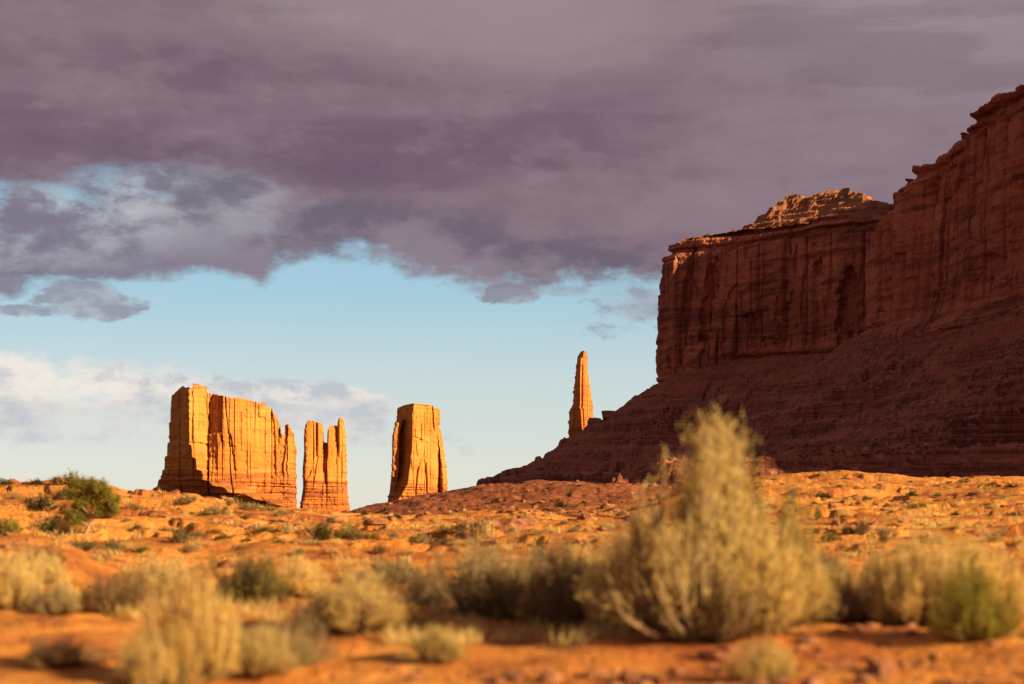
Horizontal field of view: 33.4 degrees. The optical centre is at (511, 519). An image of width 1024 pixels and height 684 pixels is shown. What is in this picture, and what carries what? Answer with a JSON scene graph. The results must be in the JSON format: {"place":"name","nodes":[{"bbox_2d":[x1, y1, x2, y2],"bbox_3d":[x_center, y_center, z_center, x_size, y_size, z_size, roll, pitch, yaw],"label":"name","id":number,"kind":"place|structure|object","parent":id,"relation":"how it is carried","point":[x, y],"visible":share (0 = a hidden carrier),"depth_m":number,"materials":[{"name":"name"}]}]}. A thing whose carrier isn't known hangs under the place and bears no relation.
{"place":"outdoors","nodes":[
{"label":"outdoors","id":0,"kind":"place"},
{"bbox_2d":[0,470,1023,683],"bbox_3d":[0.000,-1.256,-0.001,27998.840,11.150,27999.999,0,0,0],"label":"ground","id":1,"kind":"structure","parent":0,"point":[365,659],"depth_m":28.95,"materials":[{"name":"orange sand"}]},
{"bbox_2d":[0,478,11,484],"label":"juniper shrub","id":2,"kind":"object","parent":1,"relation":"on","point":[3,481],"visible":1,"depth_m":64.81,"materials":[{"name":"green plant"}]},
{"bbox_2d":[0,514,24,533],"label":"desert shrub","id":3,"kind":"object","parent":1,"relation":"on","point":[12,526],"visible":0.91,"depth_m":35.64,"materials":[{"name":"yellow plant"}]},
{"bbox_2d":[0,543,59,609],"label":"rabbitbrush","id":4,"kind":"object","parent":1,"relation":"on","point":[16,575],"visible":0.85,"depth_m":16.38,"materials":[{"name":"plant"}]},
{"bbox_2d":[26,478,43,484],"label":"juniper shrub","id":5,"kind":"object","parent":1,"relation":"on","point":[38,481],"visible":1,"depth_m":64.85,"materials":[{"name":"green plant"}]},
{"bbox_2d":[4,546,70,583],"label":"rabbitbrush","id":6,"kind":"object","parent":1,"relation":"on","point":[52,569],"visible":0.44,"depth_m":20.86,"materials":[{"name":"plant"}]},
{"bbox_2d":[14,545,66,564],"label":"desert shrub","id":7,"kind":"object","parent":1,"relation":"on","point":[54,554],"visible":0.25,"depth_m":22.13,"materials":[{"name":"brown plant"}]},
{"bbox_2d":[26,491,59,510],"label":"juniper shrub","id":8,"kind":"object","parent":1,"relation":"on","point":[42,504],"visible":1,"depth_m":50.65,"materials":[{"name":"green plant"}]},
{"bbox_2d":[30,513,64,533],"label":"juniper shrub","id":9,"kind":"object","parent":1,"relation":"on","point":[44,527],"visible":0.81,"depth_m":43.17,"materials":[{"name":"green plant"}]},
{"bbox_2d":[15,575,82,615],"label":"sagebrush","id":10,"kind":"object","parent":1,"relation":"on","point":[57,601],"visible":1,"depth_m":15.61,"materials":[{"name":"beige plant"}]},
{"bbox_2d":[44,474,64,483],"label":"dry shrub","id":11,"kind":"object","parent":1,"relation":"on","point":[54,480],"visible":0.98,"depth_m":64.89,"materials":[{"name":"brown plant"}]},
{"bbox_2d":[50,482,70,498],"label":"desert shrub","id":12,"kind":"object","parent":1,"relation":"on","point":[61,494],"visible":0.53,"depth_m":57.11,"materials":[{"name":"green plant"}]},
{"bbox_2d":[56,519,72,532],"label":"rabbitbrush","id":13,"kind":"object","parent":1,"relation":"on","point":[61,527],"visible":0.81,"depth_m":40.25,"materials":[{"name":"plant"}]},
{"bbox_2d":[15,632,118,667],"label":"dry shrub","id":14,"kind":"object","parent":1,"relation":"on","point":[40,656],"visible":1,"depth_m":11.43,"materials":[{"name":"brown plant"}]},
{"bbox_2d":[56,468,84,483],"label":"desert shrub","id":15,"kind":"object","parent":1,"relation":"on","point":[66,478],"visible":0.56,"depth_m":64.78,"materials":[{"name":"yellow plant"}]},
{"bbox_2d":[69,537,103,550],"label":"desert shrub","id":16,"kind":"object","parent":1,"relation":"on","point":[87,546],"visible":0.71,"depth_m":26.05,"materials":[{"name":"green plant"}]},
{"bbox_2d":[60,474,122,534],"bbox_3d":[-9.787,-0.343,39.744,1.496,1.425,0.836,0,0,0],"label":"juniper tree","id":17,"kind":"object","parent":1,"relation":"on","point":[91,491],"visible":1,"depth_m":39.66,"materials":[{"name":"green plant"}]},
{"bbox_2d":[92,548,116,561],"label":"dry shrub","id":18,"kind":"object","parent":1,"relation":"on","point":[107,556],"visible":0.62,"depth_m":25.22,"materials":[{"name":"brown plant"}]},
{"bbox_2d":[100,536,123,553],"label":"desert shrub","id":19,"kind":"object","parent":1,"relation":"on","point":[113,545],"visible":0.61,"depth_m":30.33,"materials":[{"name":"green plant"}]},
{"bbox_2d":[73,565,165,613],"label":"dry shrub","id":20,"kind":"object","parent":1,"relation":"on","point":[97,596],"visible":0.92,"depth_m":16.22,"materials":[{"name":"brown plant"}]},
{"bbox_2d":[119,538,133,547],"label":"rabbitbrush","id":21,"kind":"object","parent":1,"relation":"on","point":[121,545],"visible":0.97,"depth_m":31.48,"materials":[{"name":"plant"}]},
{"bbox_2d":[122,501,142,508],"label":"sagebrush","id":22,"kind":"object","parent":1,"relation":"on","point":[132,506],"visible":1,"depth_m":51.50,"materials":[{"name":"beige plant"}]},
{"bbox_2d":[125,544,154,551],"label":"desert shrub","id":23,"kind":"object","parent":1,"relation":"on","point":[141,549],"visible":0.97,"depth_m":31.20,"materials":[{"name":"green plant"}]},
{"bbox_2d":[140,550,161,556],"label":"rabbitbrush","id":24,"kind":"object","parent":1,"relation":"on","point":[147,554],"visible":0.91,"depth_m":30.40,"materials":[{"name":"plant"}]},
{"bbox_2d":[118,547,196,597],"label":"rabbitbrush","id":25,"kind":"object","parent":1,"relation":"on","point":[159,571],"visible":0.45,"depth_m":20.65,"materials":[{"name":"plant"}]},
{"bbox_2d":[106,616,212,683],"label":"rabbitbrush","id":26,"kind":"object","parent":1,"relation":"on","point":[140,668],"visible":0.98,"depth_m":10.77,"materials":[{"name":"plant"}]},
{"bbox_2d":[166,525,197,542],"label":"desert shrub","id":27,"kind":"object","parent":1,"relation":"on","point":[178,537],"visible":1,"depth_m":34.52,"materials":[{"name":"green plant"}]},
{"bbox_2d":[132,537,241,683],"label":"rabbitbrush","id":28,"kind":"object","parent":1,"relation":"on","point":[194,622],"visible":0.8,"depth_m":10.95,"materials":[{"name":"plant"}]},
{"bbox_2d":[175,493,201,503],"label":"sagebrush","id":29,"kind":"object","parent":1,"relation":"on","point":[186,500],"visible":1,"depth_m":60.36,"materials":[{"name":"beige plant"}]},
{"bbox_2d":[182,539,199,552],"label":"dry shrub","id":30,"kind":"object","parent":1,"relation":"on","point":[191,548],"visible":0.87,"depth_m":31.32,"materials":[{"name":"brown plant"}]},
{"bbox_2d":[201,503,229,514],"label":"sagebrush","id":31,"kind":"object","parent":1,"relation":"on","point":[214,510],"visible":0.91,"depth_m":56.54,"materials":[{"name":"beige plant"}]},
{"bbox_2d":[153,383,297,508],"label":"butte","id":32,"kind":"object","parent":1,"relation":"on","point":[244,450],"visible":0.82,"depth_m":2233.99,"materials":[{"name":"orange stone"}]},
{"bbox_2d":[226,495,244,504],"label":"sagebrush","id":33,"kind":"object","parent":1,"relation":"on","point":[229,502],"visible":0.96,"depth_m":64.80,"materials":[{"name":"beige plant"}]},
{"bbox_2d":[183,547,292,606],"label":"desert shrub","id":34,"kind":"object","parent":1,"relation":"on","point":[247,581],"visible":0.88,"depth_m":18.86,"materials":[{"name":"green plant"}]},
{"bbox_2d":[238,501,263,509],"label":"sagebrush","id":35,"kind":"object","parent":1,"relation":"on","point":[254,506],"visible":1,"depth_m":60.83,"materials":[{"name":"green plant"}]},
{"bbox_2d":[209,600,308,678],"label":"rabbitbrush","id":36,"kind":"object","parent":1,"relation":"on","point":[261,659],"visible":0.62,"depth_m":11.31,"materials":[{"name":"plant"}]},
{"bbox_2d":[250,524,275,531],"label":"desert shrub","id":37,"kind":"object","parent":1,"relation":"on","point":[264,528],"visible":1,"depth_m":43.02,"materials":[{"name":"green plant"}]},
{"bbox_2d":[261,504,276,511],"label":"sagebrush","id":38,"kind":"object","parent":1,"relation":"on","point":[267,507],"visible":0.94,"depth_m":61.34,"materials":[{"name":"beige plant"}]},
{"bbox_2d":[272,507,291,515],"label":"sagebrush","id":39,"kind":"object","parent":1,"relation":"on","point":[282,512],"visible":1,"depth_m":59.17,"materials":[{"name":"beige plant"}]},
{"bbox_2d":[280,521,294,533],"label":"rabbitbrush","id":40,"kind":"object","parent":1,"relation":"on","point":[283,527],"visible":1,"depth_m":43.18,"materials":[{"name":"plant"}]},
{"bbox_2d":[250,617,341,666],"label":"sagebrush","id":41,"kind":"object","parent":1,"relation":"on","point":[302,646],"visible":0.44,"depth_m":11.78,"materials":[{"name":"beige plant"}]},
{"bbox_2d":[274,545,333,597],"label":"rabbitbrush","id":42,"kind":"object","parent":1,"relation":"on","point":[303,580],"visible":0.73,"depth_m":20.21,"materials":[{"name":"plant"}]},
{"bbox_2d":[295,513,340,539],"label":"desert shrub","id":43,"kind":"object","parent":1,"relation":"on","point":[324,530],"visible":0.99,"depth_m":40.73,"materials":[{"name":"green plant"}]},
{"bbox_2d":[300,417,350,511],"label":"butte","id":44,"kind":"object","parent":1,"relation":"on","point":[325,481],"visible":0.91,"depth_m":2373.64,"materials":[{"name":"orange stone"}]},
{"bbox_2d":[279,601,377,635],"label":"dry shrub","id":45,"kind":"object","parent":1,"relation":"on","point":[313,619],"visible":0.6,"depth_m":13.91,"materials":[{"name":"brown plant"}]},
{"bbox_2d":[327,517,348,521],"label":"boulder","id":46,"kind":"object","parent":1,"relation":"on","point":[340,519],"visible":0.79,"depth_m":57.95,"materials":[{"name":"orange stone"}]},
{"bbox_2d":[337,522,362,537],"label":"desert shrub","id":47,"kind":"object","parent":1,"relation":"on","point":[344,532],"visible":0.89,"depth_m":41.18,"materials":[{"name":"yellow plant"}]},
{"bbox_2d":[348,531,363,539],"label":"dry shrub","id":48,"kind":"object","parent":1,"relation":"on","point":[354,535],"visible":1,"depth_m":40.80,"materials":[{"name":"brown plant"}]},
{"bbox_2d":[364,518,388,523],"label":"boulder","id":49,"kind":"object","parent":1,"relation":"on","point":[376,520],"visible":0.98,"depth_m":53.01,"materials":[{"name":"orange stone"}]},
{"bbox_2d":[295,558,462,633],"bbox_3d":[-1.314,0.643,14.444,1.544,0.655,1.453,0,0,42],"label":"rabbitbrush","id":50,"kind":"object","parent":1,"relation":"on","point":[379,606],"visible":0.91,"depth_m":14.09,"materials":[{"name":"plant"}]},
{"bbox_2d":[372,540,388,553],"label":"dry shrub","id":51,"kind":"object","parent":1,"relation":"on","point":[381,549],"visible":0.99,"depth_m":30.85,"materials":[{"name":"brown plant"}]},
{"bbox_2d":[357,553,427,584],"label":"sagebrush","id":52,"kind":"object","parent":1,"relation":"on","point":[404,570],"visible":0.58,"depth_m":23.48,"materials":[{"name":"beige plant"}]},
{"bbox_2d":[383,530,405,538],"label":"sagebrush","id":53,"kind":"object","parent":1,"relation":"on","point":[388,535],"visible":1,"depth_m":40.36,"materials":[{"name":"beige plant"}]},
{"bbox_2d":[387,403,447,501],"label":"butte","id":54,"kind":"object","parent":1,"relation":"on","point":[418,465],"visible":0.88,"depth_m":2521.99,"materials":[{"name":"orange stone"}]},
{"bbox_2d":[408,529,434,542],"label":"sagebrush","id":55,"kind":"object","parent":1,"relation":"on","point":[422,539],"visible":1,"depth_m":40.49,"materials":[{"name":"beige plant"}]},
{"bbox_2d":[403,562,456,604],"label":"dry shrub","id":56,"kind":"object","parent":1,"relation":"on","point":[429,589],"visible":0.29,"depth_m":16.54,"materials":[{"name":"brown plant"}]},
{"bbox_2d":[395,620,466,662],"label":"rabbitbrush","id":57,"kind":"object","parent":1,"relation":"on","point":[441,646],"visible":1,"depth_m":12.09,"materials":[{"name":"plant"}]},
{"bbox_2d":[433,521,453,531],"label":"rabbitbrush","id":58,"kind":"object","parent":1,"relation":"on","point":[444,528],"visible":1,"depth_m":44.31,"materials":[{"name":"plant"}]},
{"bbox_2d":[451,520,468,530],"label":"desert shrub","id":59,"kind":"object","parent":1,"relation":"on","point":[462,527],"visible":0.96,"depth_m":44.06,"materials":[{"name":"brown plant"}]},
{"bbox_2d":[464,513,482,537],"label":"dry shrub","id":60,"kind":"object","parent":1,"relation":"on","point":[472,530],"visible":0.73,"depth_m":43.58,"materials":[{"name":"brown plant"}]},
{"bbox_2d":[477,516,495,538],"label":"rabbitbrush","id":61,"kind":"object","parent":1,"relation":"on","point":[485,532],"visible":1,"depth_m":42.62,"materials":[{"name":"plant"}]},
{"bbox_2d":[417,530,556,618],"bbox_3d":[-0.152,0.511,15.673,1.256,0.859,1.379,0,0,17],"label":"sagebrush","id":62,"kind":"object","parent":1,"relation":"on","point":[480,588],"visible":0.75,"depth_m":15.44,"materials":[{"name":"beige plant"}]},
{"bbox_2d":[474,518,534,530],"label":"boulder","id":63,"kind":"object","parent":1,"relation":"on","point":[520,523],"visible":0.51,"depth_m":47.46,"materials":[{"name":"orange stone"}]},
{"bbox_2d":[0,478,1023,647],"bbox_3d":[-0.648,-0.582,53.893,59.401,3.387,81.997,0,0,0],"label":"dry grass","id":64,"kind":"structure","parent":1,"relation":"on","point":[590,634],"depth_m":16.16,"materials":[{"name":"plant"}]},
{"bbox_2d":[0,471,1023,683],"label":"loose stones","id":65,"kind":"object","parent":1,"relation":"on","point":[879,668],"visible":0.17,"depth_m":12.22,"materials":[{"name":"orange stone"}]},
{"bbox_2d":[516,515,538,524],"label":"boulder","id":66,"kind":"object","parent":1,"relation":"on","point":[532,517],"visible":0.42,"depth_m":50.27,"materials":[{"name":"orange stone"}]},
{"bbox_2d":[500,546,573,623],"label":"rabbitbrush","id":67,"kind":"object","parent":1,"relation":"on","point":[520,614],"visible":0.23,"depth_m":15.16,"materials":[{"name":"plant"}]},
{"bbox_2d":[515,533,597,588],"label":"desert shrub","id":68,"kind":"object","parent":1,"relation":"on","point":[542,552],"visible":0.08,"depth_m":20.90,"materials":[{"name":"brown plant"}]},
{"bbox_2d":[553,497,570,507],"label":"juniper shrub","id":69,"kind":"object","parent":1,"relation":"on","point":[559,504],"visible":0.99,"depth_m":188.58,"materials":[{"name":"green plant"}]},
{"bbox_2d":[508,524,628,629],"bbox_3d":[0.548,0.485,15.164,1.564,1.008,1.070,0,0,-40],"label":"dry shrub","id":70,"kind":"object","parent":1,"relation":"on","point":[568,604],"visible":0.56,"depth_m":14.83,"materials":[{"name":"brown plant"}]},
{"bbox_2d":[557,534,616,579],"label":"rabbitbrush","id":71,"kind":"object","parent":1,"relation":"on","point":[586,553],"visible":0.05,"depth_m":22.57,"materials":[{"name":"plant"}]},
{"bbox_2d":[576,474,674,630],"bbox_3d":[1.086,0.282,14.313,1.118,1.388,1.671,0,0,4],"label":"rabbitbrush","id":72,"kind":"object","parent":1,"relation":"on","point":[617,574],"visible":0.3,"depth_m":14.22,"materials":[{"name":"plant"}]},
{"bbox_2d":[568,398,792,641],"bbox_3d":[1.343,0.004,13.341,1.593,1.977,2.020,0,0,30],"label":"rabbitbrush","id":73,"kind":"object","parent":1,"relation":"on","point":[708,520],"visible":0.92,"depth_m":13.17,"materials":[{"name":"plant"}]},
{"bbox_2d":[637,539,789,643],"bbox_3d":[1.460,0.554,13.104,0.930,0.828,1.212,0,0,-30],"label":"dry shrub","id":74,"kind":"object","parent":1,"relation":"on","point":[715,631],"visible":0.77,"depth_m":12.95,"materials":[{"name":"brown plant"}]},
{"bbox_2d":[648,465,840,633],"bbox_3d":[1.924,0.246,13.608,1.251,1.377,1.285,0,0,-43],"label":"rabbitbrush","id":75,"kind":"object","parent":1,"relation":"on","point":[794,602],"visible":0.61,"depth_m":13.34,"materials":[{"name":"plant"}]},
{"bbox_2d":[726,429,769,556],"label":"desert shrub","id":76,"kind":"object","parent":1,"relation":"on","point":[752,482],"visible":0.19,"depth_m":15.67,"materials":[{"name":"yellow plant"}]},
{"bbox_2d":[476,84,1023,484],"bbox_3d":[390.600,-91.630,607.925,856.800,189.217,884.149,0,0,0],"label":"mesa","id":77,"kind":"structure","parent":1,"relation":"on","point":[812,306],"depth_m":562.68,"materials":[{"name":"red stone"}]},
{"bbox_2d":[588,418,601,424],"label":"boulder","id":78,"kind":"object","parent":77,"relation":"on","point":[593,421],"visible":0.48,"depth_m":751.93,"materials":[{"name":"brown stone"}]},
{"bbox_2d":[601,410,613,418],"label":"boulder","id":79,"kind":"object","parent":77,"relation":"on","point":[606,414],"visible":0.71,"depth_m":760.54,"materials":[{"name":"brown stone"}]},
{"bbox_2d":[860,447,870,453],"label":"boulder","id":80,"kind":"object","parent":77,"relation":"on","point":[865,450],"visible":1,"depth_m":286.84,"materials":[{"name":"brown stone"}]},
{"bbox_2d":[869,436,879,444],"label":"boulder","id":81,"kind":"object","parent":77,"relation":"on","point":[874,440],"visible":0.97,"depth_m":455.63,"materials":[{"name":"brown stone"}]},
{"bbox_2d":[721,628,800,681],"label":"rabbitbrush","id":82,"kind":"object","parent":1,"relation":"on","point":[763,665],"visible":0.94,"depth_m":10.88,"materials":[{"name":"plant"}]},
{"bbox_2d":[771,482,828,569],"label":"desert shrub","id":83,"kind":"object","parent":1,"relation":"on","point":[793,503],"visible":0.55,"depth_m":17.62,"materials":[{"name":"yellow plant"}]},
{"bbox_2d":[815,502,822,518],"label":"desert shrub","id":84,"kind":"object","parent":1,"relation":"on","point":[819,513],"visible":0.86,"depth_m":52.09,"materials":[{"name":"brown plant"}]},
{"bbox_2d":[807,546,853,587],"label":"sagebrush","id":85,"kind":"object","parent":1,"relation":"on","point":[825,561],"visible":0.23,"depth_m":21.09,"materials":[{"name":"beige plant"}]},
{"bbox_2d":[821,530,842,541],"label":"desert shrub","id":86,"kind":"object","parent":1,"relation":"on","point":[829,537],"visible":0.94,"depth_m":34.23,"materials":[{"name":"green plant"}]},
{"bbox_2d":[834,507,853,516],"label":"rabbitbrush","id":87,"kind":"object","parent":1,"relation":"on","point":[843,512],"visible":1,"depth_m":49.78,"materials":[{"name":"plant"}]},
{"bbox_2d":[842,523,855,533],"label":"desert shrub","id":88,"kind":"object","parent":1,"relation":"on","point":[848,530],"visible":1,"depth_m":37.09,"materials":[{"name":"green plant"}]},
{"bbox_2d":[811,571,889,622],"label":"dry shrub","id":89,"kind":"object","parent":1,"relation":"on","point":[850,610],"visible":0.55,"depth_m":14.63,"materials":[{"name":"brown plant"}]},
{"bbox_2d":[854,518,870,534],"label":"dry shrub","id":90,"kind":"object","parent":1,"relation":"on","point":[860,530],"visible":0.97,"depth_m":36.94,"materials":[{"name":"brown plant"}]},
{"bbox_2d":[826,550,910,605],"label":"rabbitbrush","id":91,"kind":"object","parent":1,"relation":"on","point":[847,577],"visible":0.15,"depth_m":15.78,"materials":[{"name":"plant"}]},
{"bbox_2d":[871,523,896,536],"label":"sagebrush","id":92,"kind":"object","parent":1,"relation":"on","point":[887,532],"visible":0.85,"depth_m":35.09,"materials":[{"name":"beige plant"}]},
{"bbox_2d":[878,532,890,543],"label":"dry shrub","id":93,"kind":"object","parent":1,"relation":"on","point":[882,539],"visible":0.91,"depth_m":33.30,"materials":[{"name":"brown plant"}]},
{"bbox_2d":[903,489,919,496],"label":"juniper shrub","id":94,"kind":"object","parent":1,"relation":"on","point":[911,494],"visible":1,"depth_m":78.36,"materials":[{"name":"green plant"}]},
{"bbox_2d":[913,500,926,507],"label":"desert shrub","id":95,"kind":"object","parent":1,"relation":"on","point":[923,505],"visible":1,"depth_m":61.73,"materials":[{"name":"yellow plant"}]},
{"bbox_2d":[857,509,987,627],"bbox_3d":[3.481,0.422,14.404,1.289,1.058,0.862,0,0,43],"label":"rabbitbrush","id":96,"kind":"object","parent":1,"relation":"on","point":[914,587],"visible":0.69,"depth_m":14.36,"materials":[{"name":"plant"}]},
{"bbox_2d":[918,532,947,544],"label":"sagebrush","id":97,"kind":"object","parent":1,"relation":"on","point":[924,539],"visible":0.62,"depth_m":32.56,"materials":[{"name":"beige plant"}]},
{"bbox_2d":[910,510,1023,608],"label":"rabbitbrush","id":98,"kind":"object","parent":1,"relation":"on","point":[1004,575],"visible":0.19,"depth_m":15.44,"materials":[{"name":"plant"}]},
{"bbox_2d":[926,541,1023,642],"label":"desert shrub","id":99,"kind":"object","parent":1,"relation":"on","point":[978,609],"visible":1,"depth_m":12.88,"materials":[{"name":"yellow plant"}]},
{"bbox_2d":[984,531,1003,541],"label":"sagebrush","id":100,"kind":"object","parent":1,"relation":"on","point":[994,539],"visible":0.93,"depth_m":33.09,"materials":[{"name":"beige plant"}]},
{"bbox_2d":[991,527,1009,534],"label":"sagebrush","id":101,"kind":"object","parent":1,"relation":"on","point":[1000,532],"visible":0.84,"depth_m":34.83,"materials":[{"name":"beige plant"}]},
{"bbox_2d":[998,551,1023,599],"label":"dry shrub","id":102,"kind":"object","parent":1,"relation":"on","point":[1015,568],"visible":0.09,"depth_m":17.20,"materials":[{"name":"brown plant"}]},
{"bbox_2d":[1011,533,1023,546],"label":"rabbitbrush","id":103,"kind":"object","parent":1,"relation":"on","point":[1019,541],"visible":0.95,"depth_m":33.09,"materials":[{"name":"plant"}]},
{"bbox_2d":[0,0,1023,510],"label":"sky","id":104,"kind":"structure","parent":0,"point":[358,212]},
{"bbox_2d":[567,351,593,437],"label":"rock spire","id":105,"kind":"object","parent":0,"point":[581,412],"visible":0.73,"depth_m":1708.51,"materials":[{"name":"orange stone"}]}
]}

